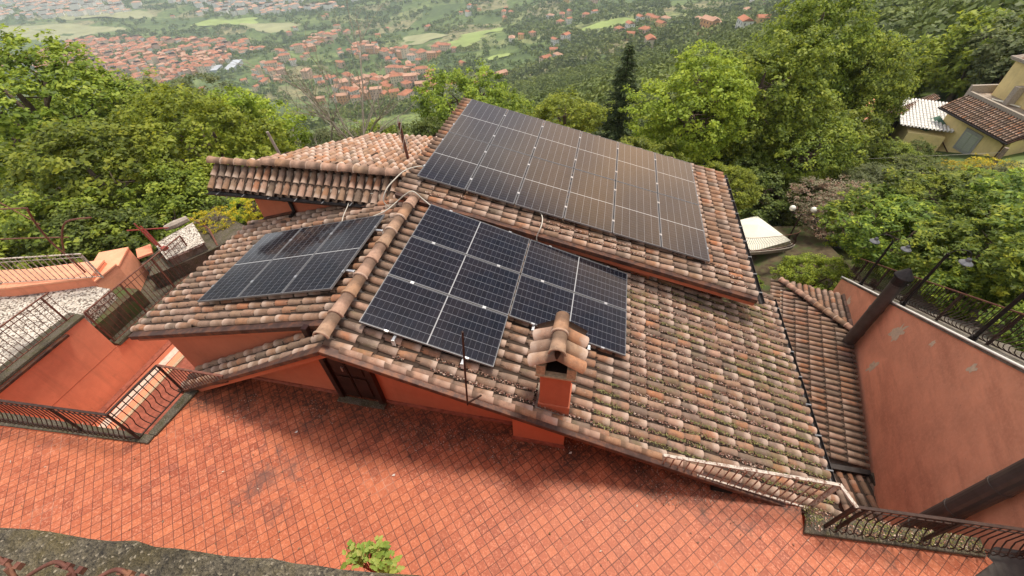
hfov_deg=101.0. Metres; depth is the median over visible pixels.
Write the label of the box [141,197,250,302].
walkway
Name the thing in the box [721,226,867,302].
garden ground
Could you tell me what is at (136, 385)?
railing
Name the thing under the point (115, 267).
wall
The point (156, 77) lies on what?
house
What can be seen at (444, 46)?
house
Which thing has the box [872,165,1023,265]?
laurel hedge
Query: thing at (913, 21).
slope woodland
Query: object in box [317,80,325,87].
house
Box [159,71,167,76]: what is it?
house
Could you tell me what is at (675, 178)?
solar panel
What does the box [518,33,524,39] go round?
house
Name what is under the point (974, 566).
tile edging
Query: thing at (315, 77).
house
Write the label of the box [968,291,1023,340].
street lamp
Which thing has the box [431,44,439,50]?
house
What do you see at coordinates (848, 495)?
handrail
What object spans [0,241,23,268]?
shrub
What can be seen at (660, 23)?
house
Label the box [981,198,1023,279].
laurel hedge
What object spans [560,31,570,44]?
house
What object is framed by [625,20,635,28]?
house
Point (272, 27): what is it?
field
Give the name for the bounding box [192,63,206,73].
house
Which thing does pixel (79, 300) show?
gravel roof
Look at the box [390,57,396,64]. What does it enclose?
house
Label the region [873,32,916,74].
tree
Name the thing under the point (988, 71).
tree
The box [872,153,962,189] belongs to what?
shrub
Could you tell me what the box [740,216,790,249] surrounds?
garden canopy
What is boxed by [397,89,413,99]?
house
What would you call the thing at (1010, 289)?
laurel hedge
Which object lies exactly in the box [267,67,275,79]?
house
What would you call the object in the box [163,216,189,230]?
clay channel
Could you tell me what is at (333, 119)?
bare tree
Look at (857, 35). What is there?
tree
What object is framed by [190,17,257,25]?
field
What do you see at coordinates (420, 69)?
house
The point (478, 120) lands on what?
solar panel
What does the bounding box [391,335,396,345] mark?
mounting bracket
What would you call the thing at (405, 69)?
house
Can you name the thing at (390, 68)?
house
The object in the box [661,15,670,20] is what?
house
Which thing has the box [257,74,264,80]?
house
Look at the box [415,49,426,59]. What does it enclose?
house
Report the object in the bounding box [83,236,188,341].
railing
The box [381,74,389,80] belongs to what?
house
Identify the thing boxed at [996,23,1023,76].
tree
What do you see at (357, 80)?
house
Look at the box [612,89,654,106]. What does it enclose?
tree
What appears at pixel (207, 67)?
house
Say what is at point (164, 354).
step strip
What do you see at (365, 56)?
house
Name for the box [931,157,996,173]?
shrub
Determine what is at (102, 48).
distant town
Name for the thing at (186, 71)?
house
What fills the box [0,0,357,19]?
farthest suburb
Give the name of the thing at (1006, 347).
stairway
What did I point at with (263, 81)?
house
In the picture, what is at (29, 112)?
tree
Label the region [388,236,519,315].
solar panel
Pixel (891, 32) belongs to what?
tree
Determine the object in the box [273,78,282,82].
house
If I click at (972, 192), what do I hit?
laurel hedge
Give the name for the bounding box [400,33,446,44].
field
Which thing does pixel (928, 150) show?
shrub
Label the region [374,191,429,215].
cable
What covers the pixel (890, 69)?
tree
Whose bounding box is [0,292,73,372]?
railing
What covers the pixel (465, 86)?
tree
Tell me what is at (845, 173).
tree
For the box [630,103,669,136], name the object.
tree
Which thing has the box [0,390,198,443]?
kerb
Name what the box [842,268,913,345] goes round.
flue pipe
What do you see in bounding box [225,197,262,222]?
shrub
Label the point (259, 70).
house
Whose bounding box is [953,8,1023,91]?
tree
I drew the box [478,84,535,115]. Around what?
tree
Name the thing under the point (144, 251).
broken slab
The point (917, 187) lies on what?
shrub
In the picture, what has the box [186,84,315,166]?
tree
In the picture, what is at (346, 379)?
door
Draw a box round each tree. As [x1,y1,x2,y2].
[0,23,151,194]
[0,77,118,154]
[0,111,208,250]
[0,184,181,269]
[2,192,166,267]
[54,67,205,156]
[67,82,225,214]
[74,89,204,208]
[98,157,240,258]
[115,72,252,156]
[115,83,301,199]
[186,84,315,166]
[223,45,403,139]
[273,48,367,148]
[276,0,413,137]
[295,128,342,148]
[299,125,367,146]
[342,118,410,135]
[391,110,446,136]
[410,57,512,133]
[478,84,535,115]
[523,85,613,134]
[570,100,638,131]
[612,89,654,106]
[617,135,690,161]
[618,39,762,164]
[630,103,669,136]
[648,73,677,109]
[657,134,733,164]
[669,94,675,102]
[672,68,768,165]
[690,108,773,178]
[702,150,802,223]
[709,25,850,162]
[717,138,779,178]
[740,0,885,146]
[752,101,869,200]
[771,93,887,175]
[776,160,868,213]
[812,29,922,149]
[830,41,916,96]
[870,29,915,49]
[872,49,939,98]
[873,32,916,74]
[906,9,1023,102]
[911,31,980,99]
[935,4,1014,100]
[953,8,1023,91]
[964,24,1023,85]
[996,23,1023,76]
[1009,38,1023,64]
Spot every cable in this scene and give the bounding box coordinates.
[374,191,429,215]
[383,166,422,206]
[536,213,542,240]
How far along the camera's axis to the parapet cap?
9.62 m
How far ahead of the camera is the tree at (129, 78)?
34.39 m
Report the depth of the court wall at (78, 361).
10.62 m
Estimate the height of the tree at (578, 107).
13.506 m
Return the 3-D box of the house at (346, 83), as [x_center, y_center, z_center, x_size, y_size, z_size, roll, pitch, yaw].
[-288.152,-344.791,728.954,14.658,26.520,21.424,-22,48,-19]
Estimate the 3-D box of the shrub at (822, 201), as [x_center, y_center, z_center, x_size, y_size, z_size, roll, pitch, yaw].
[17.503,-1.872,25.014,4.735,9.835,4.286,7,45,9]
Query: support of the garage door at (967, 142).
in the yellow house at (984, 119)
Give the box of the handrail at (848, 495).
[839,483,858,507]
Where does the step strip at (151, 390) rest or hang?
on the staircase at (185, 363)
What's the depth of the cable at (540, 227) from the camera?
8.46 m
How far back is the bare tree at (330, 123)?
27.07 m
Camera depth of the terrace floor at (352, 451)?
6.53 m
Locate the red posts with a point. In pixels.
(145, 232)
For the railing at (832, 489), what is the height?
0.963 m
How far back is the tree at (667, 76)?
64.39 m
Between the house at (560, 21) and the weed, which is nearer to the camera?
the weed
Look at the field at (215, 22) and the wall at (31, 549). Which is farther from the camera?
the field at (215, 22)
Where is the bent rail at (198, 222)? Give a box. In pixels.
[190,217,217,245]
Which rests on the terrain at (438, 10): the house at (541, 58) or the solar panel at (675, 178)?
the house at (541, 58)
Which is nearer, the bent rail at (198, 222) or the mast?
the mast
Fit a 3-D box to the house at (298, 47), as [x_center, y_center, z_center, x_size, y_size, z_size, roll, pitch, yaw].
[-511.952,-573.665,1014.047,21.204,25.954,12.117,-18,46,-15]
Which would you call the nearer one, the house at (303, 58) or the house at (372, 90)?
the house at (372, 90)
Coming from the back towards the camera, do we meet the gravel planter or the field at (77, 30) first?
the field at (77, 30)
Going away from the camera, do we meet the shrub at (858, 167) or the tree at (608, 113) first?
the shrub at (858, 167)
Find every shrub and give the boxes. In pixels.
[0,234,108,269]
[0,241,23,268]
[186,206,235,233]
[187,195,259,225]
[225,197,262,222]
[230,198,262,222]
[698,160,763,213]
[754,181,820,225]
[757,273,765,288]
[769,252,854,291]
[786,174,876,239]
[844,160,879,181]
[848,161,936,201]
[859,136,933,173]
[871,142,926,166]
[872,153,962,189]
[901,172,977,205]
[902,137,949,164]
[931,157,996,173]
[934,164,1023,183]
[961,153,1022,172]
[977,159,1023,174]
[986,167,1021,183]
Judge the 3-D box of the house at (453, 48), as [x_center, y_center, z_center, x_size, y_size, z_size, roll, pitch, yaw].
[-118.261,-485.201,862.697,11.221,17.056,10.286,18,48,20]
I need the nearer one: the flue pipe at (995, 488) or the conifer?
the flue pipe at (995, 488)
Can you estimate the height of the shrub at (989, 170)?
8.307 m
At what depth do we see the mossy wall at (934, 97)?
36.16 m
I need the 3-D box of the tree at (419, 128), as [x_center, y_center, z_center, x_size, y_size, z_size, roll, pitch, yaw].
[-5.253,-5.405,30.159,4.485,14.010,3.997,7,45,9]
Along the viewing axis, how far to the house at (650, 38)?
452.95 m
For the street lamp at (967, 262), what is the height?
1.917 m
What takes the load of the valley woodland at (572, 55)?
on the terrain at (438, 10)
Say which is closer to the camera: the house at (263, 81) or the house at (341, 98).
the house at (341, 98)
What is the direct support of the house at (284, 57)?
on the terrain at (438, 10)
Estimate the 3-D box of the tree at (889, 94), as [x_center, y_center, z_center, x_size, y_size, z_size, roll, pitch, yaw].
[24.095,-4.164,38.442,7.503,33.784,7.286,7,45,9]
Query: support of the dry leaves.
on the house at (325, 341)
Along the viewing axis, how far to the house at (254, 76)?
875.68 m
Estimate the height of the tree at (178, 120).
22.162 m
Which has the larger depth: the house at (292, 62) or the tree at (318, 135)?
the house at (292, 62)
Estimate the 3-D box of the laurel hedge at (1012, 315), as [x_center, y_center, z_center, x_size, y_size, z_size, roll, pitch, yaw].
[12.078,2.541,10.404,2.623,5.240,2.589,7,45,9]
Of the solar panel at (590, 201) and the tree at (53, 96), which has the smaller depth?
the solar panel at (590, 201)
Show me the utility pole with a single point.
(1002, 153)
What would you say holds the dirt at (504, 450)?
on the terrace floor at (352, 451)
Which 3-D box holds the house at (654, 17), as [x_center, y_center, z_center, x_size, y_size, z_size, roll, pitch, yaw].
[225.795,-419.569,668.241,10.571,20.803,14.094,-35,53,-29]
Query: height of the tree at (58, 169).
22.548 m
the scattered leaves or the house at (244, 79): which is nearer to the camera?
the scattered leaves
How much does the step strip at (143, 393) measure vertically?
0.029 m
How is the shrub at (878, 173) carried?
on the terrain at (438, 10)
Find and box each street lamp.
[858,234,911,284]
[900,249,972,305]
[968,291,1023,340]
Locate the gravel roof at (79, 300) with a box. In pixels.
[0,286,117,365]
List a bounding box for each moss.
[593,269,833,503]
[804,505,983,551]
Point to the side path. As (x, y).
(1003, 566)
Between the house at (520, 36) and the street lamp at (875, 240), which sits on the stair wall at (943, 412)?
the street lamp at (875, 240)
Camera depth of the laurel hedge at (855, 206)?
17.63 m
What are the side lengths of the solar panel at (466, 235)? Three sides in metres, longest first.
2.094 x 1.066 x 0.043 m
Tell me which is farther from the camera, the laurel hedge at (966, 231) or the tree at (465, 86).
the tree at (465, 86)
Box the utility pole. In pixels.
[991,147,1008,166]
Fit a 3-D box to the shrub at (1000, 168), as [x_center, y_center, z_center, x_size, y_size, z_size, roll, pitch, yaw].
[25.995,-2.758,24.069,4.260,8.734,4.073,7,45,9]
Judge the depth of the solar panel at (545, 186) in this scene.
9.38 m
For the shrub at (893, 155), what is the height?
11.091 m
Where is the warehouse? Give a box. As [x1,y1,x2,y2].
[209,59,243,72]
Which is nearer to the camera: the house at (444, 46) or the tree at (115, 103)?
the tree at (115, 103)
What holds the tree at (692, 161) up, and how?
on the terrain at (438, 10)
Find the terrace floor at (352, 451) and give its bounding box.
[0,379,972,575]
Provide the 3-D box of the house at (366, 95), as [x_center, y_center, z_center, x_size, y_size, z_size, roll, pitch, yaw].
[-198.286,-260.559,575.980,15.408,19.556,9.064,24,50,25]
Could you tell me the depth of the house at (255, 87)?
783.08 m
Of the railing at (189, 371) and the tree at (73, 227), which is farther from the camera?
the tree at (73, 227)
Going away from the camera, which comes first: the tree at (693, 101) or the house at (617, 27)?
the tree at (693, 101)
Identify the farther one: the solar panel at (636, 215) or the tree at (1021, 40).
the tree at (1021, 40)
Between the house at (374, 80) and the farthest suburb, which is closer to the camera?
the house at (374, 80)
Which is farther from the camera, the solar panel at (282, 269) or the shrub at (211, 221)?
the shrub at (211, 221)
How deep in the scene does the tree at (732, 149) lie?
25.13 m
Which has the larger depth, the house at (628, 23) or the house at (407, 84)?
the house at (628, 23)
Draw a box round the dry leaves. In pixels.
[425,182,747,287]
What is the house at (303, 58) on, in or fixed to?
on the terrain at (438, 10)
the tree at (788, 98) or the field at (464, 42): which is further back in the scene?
the field at (464, 42)
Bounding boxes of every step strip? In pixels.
[77,340,171,435]
[86,344,174,436]
[95,347,178,437]
[107,351,181,428]
[114,355,184,428]
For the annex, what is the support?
on the garden ground at (807, 241)
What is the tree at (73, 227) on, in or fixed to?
on the terrain at (438, 10)
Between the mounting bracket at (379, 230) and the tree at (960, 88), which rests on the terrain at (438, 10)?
the tree at (960, 88)
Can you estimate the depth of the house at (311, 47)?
1016.54 m
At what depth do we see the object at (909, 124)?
34.12 m
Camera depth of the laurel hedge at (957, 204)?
13.98 m
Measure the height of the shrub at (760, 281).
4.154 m
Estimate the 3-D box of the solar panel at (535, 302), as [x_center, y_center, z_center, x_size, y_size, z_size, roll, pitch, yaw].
[1.044,0.455,7.476,2.094,0.041,1.066,19,46,-3]
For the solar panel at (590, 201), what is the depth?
9.38 m
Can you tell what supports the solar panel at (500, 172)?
attached to the house at (325, 341)
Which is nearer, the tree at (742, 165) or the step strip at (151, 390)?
the step strip at (151, 390)
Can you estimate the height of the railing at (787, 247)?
1.442 m
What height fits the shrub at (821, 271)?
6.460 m
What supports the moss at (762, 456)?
on the house at (325, 341)
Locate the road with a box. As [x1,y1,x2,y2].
[743,215,896,249]
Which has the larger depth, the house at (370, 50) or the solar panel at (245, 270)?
the house at (370, 50)
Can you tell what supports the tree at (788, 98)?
on the terrain at (438, 10)
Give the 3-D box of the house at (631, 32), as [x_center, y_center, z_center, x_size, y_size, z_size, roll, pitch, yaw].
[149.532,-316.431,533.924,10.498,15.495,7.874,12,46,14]
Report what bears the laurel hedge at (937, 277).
on the soil bank
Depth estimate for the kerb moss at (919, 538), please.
5.94 m
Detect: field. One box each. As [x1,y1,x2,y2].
[0,23,127,41]
[54,8,152,19]
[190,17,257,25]
[240,23,300,32]
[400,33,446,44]
[429,35,485,48]
[458,28,502,38]
[483,53,510,61]
[582,17,634,30]
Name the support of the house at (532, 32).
on the terrain at (438, 10)
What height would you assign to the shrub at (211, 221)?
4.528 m
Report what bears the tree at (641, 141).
on the terrain at (438, 10)
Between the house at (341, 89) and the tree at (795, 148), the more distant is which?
the house at (341, 89)
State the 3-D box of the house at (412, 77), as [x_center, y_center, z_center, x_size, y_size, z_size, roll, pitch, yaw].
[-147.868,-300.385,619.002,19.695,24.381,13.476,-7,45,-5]
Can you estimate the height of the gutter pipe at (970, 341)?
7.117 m
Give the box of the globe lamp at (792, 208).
[788,205,816,237]
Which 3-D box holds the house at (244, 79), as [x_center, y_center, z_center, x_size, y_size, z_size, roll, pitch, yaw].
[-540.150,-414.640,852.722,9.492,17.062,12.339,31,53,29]
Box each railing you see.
[0,253,103,283]
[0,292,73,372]
[0,399,140,439]
[0,556,147,575]
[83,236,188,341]
[106,364,183,436]
[157,364,228,390]
[663,454,839,510]
[747,230,800,254]
[824,505,1023,559]
[848,258,1023,359]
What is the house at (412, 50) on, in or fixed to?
on the terrain at (438, 10)
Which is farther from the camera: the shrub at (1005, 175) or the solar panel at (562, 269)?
the shrub at (1005, 175)
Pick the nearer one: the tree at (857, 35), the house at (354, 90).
the tree at (857, 35)
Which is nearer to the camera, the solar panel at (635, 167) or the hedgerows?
the solar panel at (635, 167)
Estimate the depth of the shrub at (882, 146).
29.12 m
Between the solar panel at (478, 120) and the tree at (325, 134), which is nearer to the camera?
the solar panel at (478, 120)
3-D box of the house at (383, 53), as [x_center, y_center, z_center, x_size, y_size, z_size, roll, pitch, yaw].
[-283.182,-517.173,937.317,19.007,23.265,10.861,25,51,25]
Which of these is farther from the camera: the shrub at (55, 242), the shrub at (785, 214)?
the shrub at (785, 214)
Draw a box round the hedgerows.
[0,0,794,138]
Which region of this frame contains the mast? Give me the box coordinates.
[397,116,408,159]
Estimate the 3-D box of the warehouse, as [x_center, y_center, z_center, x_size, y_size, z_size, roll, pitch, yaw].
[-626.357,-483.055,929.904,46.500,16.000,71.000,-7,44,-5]
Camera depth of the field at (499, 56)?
708.64 m
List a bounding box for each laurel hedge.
[812,181,927,278]
[835,192,969,286]
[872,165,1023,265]
[888,202,1022,303]
[909,179,1022,280]
[917,258,1004,320]
[931,171,1023,219]
[966,167,1023,217]
[968,227,1023,323]
[976,300,1023,351]
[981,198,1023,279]
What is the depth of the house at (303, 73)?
825.18 m
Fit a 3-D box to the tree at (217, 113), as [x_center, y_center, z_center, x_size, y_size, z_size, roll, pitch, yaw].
[-13.841,-0.110,25.454,7.727,22.902,6.867,7,45,9]
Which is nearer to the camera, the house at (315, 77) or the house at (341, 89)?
the house at (341, 89)
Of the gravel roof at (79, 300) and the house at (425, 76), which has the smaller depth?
the gravel roof at (79, 300)
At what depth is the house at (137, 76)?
883.94 m
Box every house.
[129,97,841,526]
[131,74,142,80]
[147,74,161,82]
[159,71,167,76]
[166,68,176,72]
[181,69,190,73]
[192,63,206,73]
[204,64,213,72]
[207,60,215,65]
[214,54,221,63]
[239,78,247,82]
[251,73,257,79]
[252,84,259,90]
[255,65,262,74]
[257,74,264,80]
[258,78,267,85]
[264,60,277,68]
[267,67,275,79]
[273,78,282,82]
[275,67,286,76]
[278,53,290,63]
[289,58,297,65]
[293,43,303,52]
[300,55,306,60]
[300,68,312,78]
[303,52,309,57]
[307,45,315,51]
[313,75,322,83]
[316,96,326,104]
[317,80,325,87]
[328,74,335,83]
[331,84,339,92]
[335,92,349,103]
[337,60,344,67]
[338,78,349,86]
[339,86,352,92]
[341,72,353,85]
[347,87,359,99]
[350,94,361,104]
[352,76,365,82]
[357,42,366,52]
[357,80,368,89]
[359,89,371,100]
[362,54,368,60]
[362,74,370,82]
[365,44,374,53]
[366,48,373,53]
[369,77,381,84]
[369,86,381,99]
[379,49,388,57]
[379,90,387,97]
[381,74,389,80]
[382,83,393,92]
[386,64,397,72]
[388,88,398,98]
[389,73,403,86]
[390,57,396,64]
[395,65,404,72]
[396,49,401,58]
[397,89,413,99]
[400,45,408,58]
[400,80,412,89]
[403,66,411,72]
[403,72,416,87]
[405,63,415,67]
[406,53,415,60]
[409,48,417,55]
[414,80,426,86]
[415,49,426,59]
[415,58,421,64]
[415,66,427,73]
[422,73,431,81]
[426,51,436,61]
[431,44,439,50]
[438,42,450,51]
[451,46,456,52]
[494,69,507,76]
[508,35,514,42]
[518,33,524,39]
[528,30,535,37]
[539,54,551,62]
[549,47,557,52]
[551,37,558,45]
[553,52,562,56]
[556,19,564,25]
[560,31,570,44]
[565,16,571,24]
[566,9,572,15]
[613,26,624,31]
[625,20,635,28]
[626,31,635,39]
[635,13,644,23]
[638,26,650,36]
[644,34,656,47]
[650,15,660,22]
[655,19,666,28]
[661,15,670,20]
[697,14,719,34]
[735,14,753,27]
[755,14,771,22]
[919,54,1023,156]
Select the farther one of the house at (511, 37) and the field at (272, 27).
the field at (272, 27)
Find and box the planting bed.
[149,210,244,288]
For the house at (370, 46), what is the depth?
960.57 m
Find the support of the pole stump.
attached to the house at (325, 341)
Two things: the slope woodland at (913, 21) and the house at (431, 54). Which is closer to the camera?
the slope woodland at (913, 21)
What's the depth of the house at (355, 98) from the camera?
564.21 m
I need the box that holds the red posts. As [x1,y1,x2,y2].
[126,223,168,250]
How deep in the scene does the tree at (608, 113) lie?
49.48 m
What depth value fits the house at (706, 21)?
422.29 m
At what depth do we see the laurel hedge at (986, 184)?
14.31 m
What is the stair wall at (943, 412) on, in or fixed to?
on the terrain at (438, 10)
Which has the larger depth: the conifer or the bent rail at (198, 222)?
the conifer
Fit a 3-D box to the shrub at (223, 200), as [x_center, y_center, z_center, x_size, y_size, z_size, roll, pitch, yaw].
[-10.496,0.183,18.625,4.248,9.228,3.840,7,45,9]
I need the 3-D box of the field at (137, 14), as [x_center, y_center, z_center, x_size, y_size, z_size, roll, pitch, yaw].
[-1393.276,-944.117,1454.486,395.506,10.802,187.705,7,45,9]
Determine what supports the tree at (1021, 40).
on the terrain at (438, 10)
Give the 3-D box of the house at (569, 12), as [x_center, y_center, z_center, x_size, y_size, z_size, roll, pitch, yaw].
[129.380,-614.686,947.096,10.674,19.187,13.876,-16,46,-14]
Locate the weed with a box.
[340,535,404,573]
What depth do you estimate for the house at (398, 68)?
807.18 m
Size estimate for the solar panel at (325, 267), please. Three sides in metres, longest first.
2.094 x 1.066 x 0.041 m
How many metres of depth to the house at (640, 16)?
686.42 m
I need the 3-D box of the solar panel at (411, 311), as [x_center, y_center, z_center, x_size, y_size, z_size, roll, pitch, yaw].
[-1.165,0.490,6.635,2.094,0.043,1.066,19,46,-3]
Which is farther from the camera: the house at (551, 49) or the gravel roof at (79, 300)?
the house at (551, 49)
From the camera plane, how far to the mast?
10.02 m
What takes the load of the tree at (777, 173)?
on the terrain at (438, 10)
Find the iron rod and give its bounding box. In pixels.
[461,331,481,405]
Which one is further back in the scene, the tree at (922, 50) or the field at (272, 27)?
the field at (272, 27)
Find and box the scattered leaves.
[10,419,915,574]
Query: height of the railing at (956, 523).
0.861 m
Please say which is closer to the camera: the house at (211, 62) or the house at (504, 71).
the house at (504, 71)
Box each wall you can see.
[0,209,263,434]
[0,247,148,296]
[0,528,419,575]
[833,277,1023,555]
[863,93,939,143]
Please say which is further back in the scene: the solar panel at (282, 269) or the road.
the road
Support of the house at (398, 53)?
on the terrain at (438, 10)
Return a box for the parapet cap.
[865,473,875,485]
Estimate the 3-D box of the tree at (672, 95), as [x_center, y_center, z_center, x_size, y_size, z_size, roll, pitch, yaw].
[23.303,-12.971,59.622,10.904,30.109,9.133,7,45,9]
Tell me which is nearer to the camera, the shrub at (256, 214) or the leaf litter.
the leaf litter
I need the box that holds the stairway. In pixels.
[870,287,1023,361]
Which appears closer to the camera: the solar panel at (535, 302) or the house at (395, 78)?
the solar panel at (535, 302)
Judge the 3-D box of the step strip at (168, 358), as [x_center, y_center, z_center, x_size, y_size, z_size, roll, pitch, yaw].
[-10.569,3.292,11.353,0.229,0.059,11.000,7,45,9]
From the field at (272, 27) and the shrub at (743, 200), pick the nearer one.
the shrub at (743, 200)
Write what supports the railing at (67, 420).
on the kerb at (179, 405)
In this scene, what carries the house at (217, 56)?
on the terrain at (438, 10)
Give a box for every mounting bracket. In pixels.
[374,229,383,233]
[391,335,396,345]
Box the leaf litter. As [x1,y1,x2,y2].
[393,271,834,504]
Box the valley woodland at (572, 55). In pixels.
[0,0,836,142]
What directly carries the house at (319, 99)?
on the terrain at (438, 10)
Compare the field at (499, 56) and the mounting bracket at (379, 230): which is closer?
the mounting bracket at (379, 230)
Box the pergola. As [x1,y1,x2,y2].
[0,202,91,272]
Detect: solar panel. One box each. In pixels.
[197,228,301,302]
[237,221,340,298]
[282,214,384,294]
[359,275,507,367]
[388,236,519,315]
[412,204,529,273]
[417,132,488,190]
[449,99,507,144]
[466,144,530,204]
[491,110,543,155]
[509,274,626,356]
[515,156,572,218]
[521,240,626,310]
[532,121,580,167]
[564,169,614,233]
[574,131,617,179]
[612,181,660,247]
[616,142,656,192]
[655,153,698,204]
[657,193,709,261]
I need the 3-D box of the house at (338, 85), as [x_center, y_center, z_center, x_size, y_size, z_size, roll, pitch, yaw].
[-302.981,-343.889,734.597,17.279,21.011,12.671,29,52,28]
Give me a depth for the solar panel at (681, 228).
9.38 m
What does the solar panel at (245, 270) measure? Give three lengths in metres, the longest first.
2.094 x 1.066 x 0.041 m
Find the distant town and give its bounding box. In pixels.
[1,3,507,79]
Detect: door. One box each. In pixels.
[300,324,385,404]
[952,127,983,153]
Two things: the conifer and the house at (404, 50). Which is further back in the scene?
the house at (404, 50)
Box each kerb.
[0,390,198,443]
[803,514,985,557]
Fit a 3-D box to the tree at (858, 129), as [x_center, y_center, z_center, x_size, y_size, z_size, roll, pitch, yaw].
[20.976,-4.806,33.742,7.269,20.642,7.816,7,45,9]
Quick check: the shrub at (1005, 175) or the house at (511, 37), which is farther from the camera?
the house at (511, 37)
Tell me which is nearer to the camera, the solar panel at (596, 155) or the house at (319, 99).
the solar panel at (596, 155)
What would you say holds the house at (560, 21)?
on the terrain at (438, 10)
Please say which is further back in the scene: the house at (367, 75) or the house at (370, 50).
the house at (370, 50)
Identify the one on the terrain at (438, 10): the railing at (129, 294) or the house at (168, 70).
the house at (168, 70)
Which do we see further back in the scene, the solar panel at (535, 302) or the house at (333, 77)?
the house at (333, 77)
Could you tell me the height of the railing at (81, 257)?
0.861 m
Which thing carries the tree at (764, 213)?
on the terrain at (438, 10)
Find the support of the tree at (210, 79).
on the terrain at (438, 10)
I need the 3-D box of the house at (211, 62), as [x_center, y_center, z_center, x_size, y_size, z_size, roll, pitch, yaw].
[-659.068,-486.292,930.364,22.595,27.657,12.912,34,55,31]
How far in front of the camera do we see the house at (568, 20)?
835.46 m
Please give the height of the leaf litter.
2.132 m
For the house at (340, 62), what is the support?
on the terrain at (438, 10)
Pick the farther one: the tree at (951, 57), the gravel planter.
the tree at (951, 57)
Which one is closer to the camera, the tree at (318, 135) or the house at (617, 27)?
the tree at (318, 135)
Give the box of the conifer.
[592,42,647,142]
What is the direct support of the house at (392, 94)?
on the terrain at (438, 10)
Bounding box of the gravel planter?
[156,222,207,265]
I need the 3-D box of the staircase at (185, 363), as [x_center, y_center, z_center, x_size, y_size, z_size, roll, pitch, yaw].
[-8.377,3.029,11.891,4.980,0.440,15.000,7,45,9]
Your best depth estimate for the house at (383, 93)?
573.10 m
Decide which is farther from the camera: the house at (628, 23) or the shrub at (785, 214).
the house at (628, 23)
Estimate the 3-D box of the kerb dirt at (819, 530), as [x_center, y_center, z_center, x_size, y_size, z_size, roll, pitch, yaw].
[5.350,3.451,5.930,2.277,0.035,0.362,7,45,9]
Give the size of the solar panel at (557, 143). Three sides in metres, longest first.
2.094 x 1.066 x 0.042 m
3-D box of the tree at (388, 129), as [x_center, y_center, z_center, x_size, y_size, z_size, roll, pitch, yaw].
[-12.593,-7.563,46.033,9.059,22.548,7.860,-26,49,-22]
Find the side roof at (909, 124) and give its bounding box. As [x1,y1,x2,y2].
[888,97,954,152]
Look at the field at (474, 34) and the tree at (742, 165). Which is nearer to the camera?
the tree at (742, 165)
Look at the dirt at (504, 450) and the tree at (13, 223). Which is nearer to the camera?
the dirt at (504, 450)
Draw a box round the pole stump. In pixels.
[266,131,280,153]
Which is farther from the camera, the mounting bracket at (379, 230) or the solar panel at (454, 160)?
the solar panel at (454, 160)
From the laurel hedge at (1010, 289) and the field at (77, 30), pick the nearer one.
the laurel hedge at (1010, 289)
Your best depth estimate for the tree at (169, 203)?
15.65 m
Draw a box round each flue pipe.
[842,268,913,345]
[897,458,1023,531]
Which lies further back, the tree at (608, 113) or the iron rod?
the tree at (608, 113)
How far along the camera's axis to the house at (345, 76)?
757.15 m
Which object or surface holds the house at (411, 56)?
on the terrain at (438, 10)
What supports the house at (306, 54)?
on the terrain at (438, 10)
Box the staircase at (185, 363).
[118,358,194,433]
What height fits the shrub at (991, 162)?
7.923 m
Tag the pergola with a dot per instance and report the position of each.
(48, 239)
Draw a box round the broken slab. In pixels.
[136,244,153,258]
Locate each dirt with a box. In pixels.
[228,380,734,524]
[804,506,984,550]
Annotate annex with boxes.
[770,277,883,523]
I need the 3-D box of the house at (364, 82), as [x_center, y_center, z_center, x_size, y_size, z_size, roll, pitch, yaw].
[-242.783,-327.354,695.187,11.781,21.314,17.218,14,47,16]
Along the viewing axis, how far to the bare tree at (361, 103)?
26.74 m
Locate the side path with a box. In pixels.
[975,547,1023,575]
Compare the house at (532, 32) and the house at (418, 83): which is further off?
the house at (532, 32)
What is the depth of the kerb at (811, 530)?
5.92 m
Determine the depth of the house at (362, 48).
973.86 m
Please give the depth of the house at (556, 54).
587.49 m
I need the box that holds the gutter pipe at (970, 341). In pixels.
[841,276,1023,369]
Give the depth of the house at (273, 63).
894.06 m
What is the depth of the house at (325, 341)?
7.55 m
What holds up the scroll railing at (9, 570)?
on the wall at (31, 549)
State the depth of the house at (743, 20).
356.98 m
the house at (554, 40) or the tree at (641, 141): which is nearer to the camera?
the tree at (641, 141)
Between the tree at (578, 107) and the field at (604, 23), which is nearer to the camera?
the tree at (578, 107)
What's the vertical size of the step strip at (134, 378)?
0.099 m
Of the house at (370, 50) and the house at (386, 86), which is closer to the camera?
the house at (386, 86)
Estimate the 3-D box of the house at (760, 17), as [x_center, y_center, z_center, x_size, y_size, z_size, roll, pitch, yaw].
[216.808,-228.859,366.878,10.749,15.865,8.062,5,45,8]
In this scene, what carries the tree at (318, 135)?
on the terrain at (438, 10)
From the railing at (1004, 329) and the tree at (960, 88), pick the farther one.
the tree at (960, 88)
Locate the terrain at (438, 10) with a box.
[0,0,1023,302]
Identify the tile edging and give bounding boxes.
[947,556,992,575]
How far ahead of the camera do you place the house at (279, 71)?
878.54 m
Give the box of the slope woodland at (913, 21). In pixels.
[0,0,1023,210]
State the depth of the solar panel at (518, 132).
10.88 m
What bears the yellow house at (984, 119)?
on the terrain at (438, 10)
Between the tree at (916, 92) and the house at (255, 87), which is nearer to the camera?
the tree at (916, 92)
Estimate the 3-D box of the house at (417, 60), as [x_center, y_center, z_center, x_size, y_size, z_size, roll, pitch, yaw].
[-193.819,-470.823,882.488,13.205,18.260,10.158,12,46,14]
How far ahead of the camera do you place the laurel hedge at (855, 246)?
14.93 m

